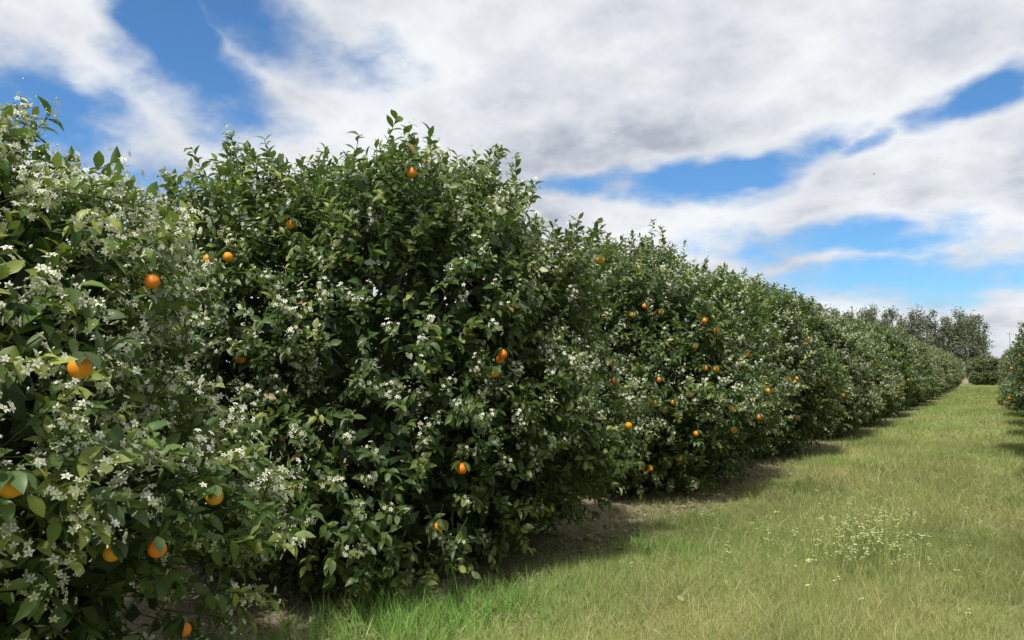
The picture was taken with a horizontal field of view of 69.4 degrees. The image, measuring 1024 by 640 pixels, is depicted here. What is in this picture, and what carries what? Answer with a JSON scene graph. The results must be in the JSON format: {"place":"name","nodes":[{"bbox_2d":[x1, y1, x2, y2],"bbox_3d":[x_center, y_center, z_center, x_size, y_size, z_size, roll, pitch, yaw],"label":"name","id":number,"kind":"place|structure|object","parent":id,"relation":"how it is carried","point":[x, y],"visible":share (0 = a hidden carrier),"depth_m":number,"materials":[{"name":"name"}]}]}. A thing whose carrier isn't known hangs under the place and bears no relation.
{"place":"outdoors","nodes":[
{"label":"outdoors","id":0,"kind":"place"},
{"bbox_2d":[0,0,1023,368],"label":"sky","id":1,"kind":"structure","parent":0,"point":[757,133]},
{"bbox_2d":[16,372,1023,639],"bbox_3d":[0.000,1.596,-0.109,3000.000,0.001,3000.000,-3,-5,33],"label":"ground","id":2,"kind":"structure","parent":0,"point":[254,610],"depth_m":5.62,"materials":[{"name":"green plant"}]},
{"bbox_2d":[0,77,324,639],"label":"orange tree","id":3,"kind":"object","parent":2,"relation":"on","point":[74,345],"visible":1,"depth_m":2.71,"materials":[{"name":"green plant"}]},
{"bbox_2d":[124,109,672,605],"bbox_3d":[-1.206,0.194,6.698,4.514,4.034,4.878,-3,-5,33],"label":"orange tree","id":4,"kind":"object","parent":2,"relation":"on","point":[520,359],"visible":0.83,"depth_m":5.25,"materials":[{"name":"green plant"}]},
{"bbox_2d":[474,216,801,499],"bbox_3d":[1.694,0.495,10.819,4.556,4.032,4.717,-3,-5,33],"label":"orange tree","id":5,"kind":"object","parent":2,"relation":"on","point":[720,406],"visible":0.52,"depth_m":9.28,"materials":[{"name":"green plant"}]},
{"bbox_2d":[638,263,856,457],"bbox_3d":[4.239,0.776,14.693,4.692,4.035,4.896,-4,-5,45],"label":"orange tree","id":6,"kind":"object","parent":2,"relation":"on","point":[811,373],"visible":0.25,"depth_m":13.31,"materials":[{"name":"green plant"}]},
{"bbox_2d":[632,450,1023,624],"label":"wildflowers","id":7,"kind":"object","parent":2,"relation":"on","point":[869,549],"visible":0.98,"depth_m":6.12,"materials":[{"name":"petal"},{"name":"leaf"},{"name":"green stem"}]},
{"bbox_2d":[786,290,885,439],"bbox_3d":[6.864,1.152,18.610,4.575,3.717,4.944,-2,-4,30],"label":"orange tree","id":8,"kind":"object","parent":2,"relation":"on","point":[855,354],"visible":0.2,"depth_m":17.07,"materials":[{"name":"green plant"}]},
{"bbox_2d":[834,316,909,425],"bbox_3d":[9.469,1.581,22.506,4.548,3.402,4.708,-3,-5,36],"label":"orange tree","id":9,"kind":"object","parent":2,"relation":"on","point":[887,368],"visible":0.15,"depth_m":21.11,"materials":[{"name":"green plant"}]},
{"bbox_2d":[829,306,924,416],"bbox_3d":[12.015,1.570,26.450,4.710,4.051,4.914,-3,-5,34],"label":"orange tree","id":10,"kind":"object","parent":2,"relation":"on","point":[908,374],"visible":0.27,"depth_m":25.26,"materials":[{"name":"green plant"}]},
{"bbox_2d":[807,300,994,367],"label":"eucalyptus windbreak","id":11,"kind":"object","parent":2,"relation":"on","point":[955,333],"visible":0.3,"depth_m":186.32,"materials":[{"name":"green plant"}]},
{"bbox_2d":[900,354,929,409],"bbox_3d":[14.518,2.209,30.296,4.259,3.156,4.603,-3,-5,38],"label":"orange tree","id":12,"kind":"object","parent":2,"relation":"on","point":[917,393],"visible":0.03,"depth_m":29.53,"materials":[{"name":"green plant"}]},
{"bbox_2d":[903,336,943,406],"bbox_3d":[17.029,2.239,34.148,4.689,3.699,4.854,-3,-5,40],"label":"orange tree","id":13,"kind":"object","parent":2,"relation":"on","point":[930,377],"visible":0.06,"depth_m":32.88,"materials":[{"name":"green plant"}]},
{"bbox_2d":[906,337,948,399],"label":"orange tree","id":14,"kind":"object","parent":2,"relation":"on","point":[939,365],"visible":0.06,"depth_m":40.37,"materials":[{"name":"green plant"}]},
{"bbox_2d":[920,350,942,400],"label":"orange tree","id":15,"kind":"object","parent":2,"relation":"on","point":[931,364],"visible":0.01,"depth_m":36.35,"materials":[{"name":"green plant"}]},
{"bbox_2d":[914,339,954,395],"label":"orange tree","id":16,"kind":"object","parent":2,"relation":"on","point":[947,377],"visible":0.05,"depth_m":44.17,"materials":[{"name":"green plant"}]},
{"bbox_2d":[931,348,954,392],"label":"orange tree","id":17,"kind":"object","parent":2,"relation":"on","point":[949,365],"visible":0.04,"depth_m":49.10,"materials":[{"name":"green plant"}]},
{"bbox_2d":[929,346,957,391],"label":"orange tree","id":18,"kind":"object","parent":2,"relation":"on","point":[952,364],"visible":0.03,"depth_m":52.79,"materials":[{"name":"green plant"}]},
{"bbox_2d":[928,345,961,391],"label":"orange tree","id":19,"kind":"object","parent":2,"relation":"on","point":[957,380],"visible":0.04,"depth_m":56.30,"materials":[{"name":"green plant"}]},
{"bbox_2d":[954,359,961,386],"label":"orange tree","id":20,"kind":"object","parent":2,"relation":"on","point":[957,365],"visible":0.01,"depth_m":64.20,"materials":[{"name":"green plant"}]},
{"bbox_2d":[954,357,966,387],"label":"orange tree","id":21,"kind":"object","parent":2,"relation":"on","point":[963,374],"visible":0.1,"depth_m":67.73,"materials":[{"name":"green plant"}]},
{"bbox_2d":[964,353,1001,384],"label":"orange tree","id":22,"kind":"object","parent":2,"relation":"on","point":[977,368],"visible":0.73,"depth_m":79.81,"materials":[{"name":"green plant"}]},
{"bbox_2d":[997,349,1008,380],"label":"orange tree","id":23,"kind":"object","parent":2,"relation":"on","point":[1001,361],"visible":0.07,"depth_m":40.87,"materials":[{"name":"green plant"}]},
{"bbox_2d":[997,345,1017,394],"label":"orange tree","id":24,"kind":"object","parent":2,"relation":"on","point":[1008,360],"visible":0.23,"depth_m":32.69,"materials":[{"name":"green plant"}]},
{"bbox_2d":[993,321,1023,415],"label":"orange tree","id":25,"kind":"object","parent":2,"relation":"on","point":[1015,394],"visible":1,"depth_m":14.29,"materials":[{"name":"green plant"}]},
{"bbox_2d":[1002,337,1022,411],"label":"orange tree","id":26,"kind":"object","parent":2,"relation":"on","point":[1012,382],"visible":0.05,"depth_m":21.31,"materials":[{"name":"green plant"}]},
{"bbox_2d":[1004,337,1022,394],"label":"orange tree","id":27,"kind":"object","parent":2,"relation":"on","point":[1013,365],"visible":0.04,"depth_m":24.99,"materials":[{"name":"green plant"}]},
{"bbox_2d":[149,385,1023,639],"bbox_3d":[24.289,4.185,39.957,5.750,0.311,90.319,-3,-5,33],"label":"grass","id":28,"kind":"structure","parent":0,"point":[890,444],"depth_m":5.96,"materials":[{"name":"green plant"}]}
]}

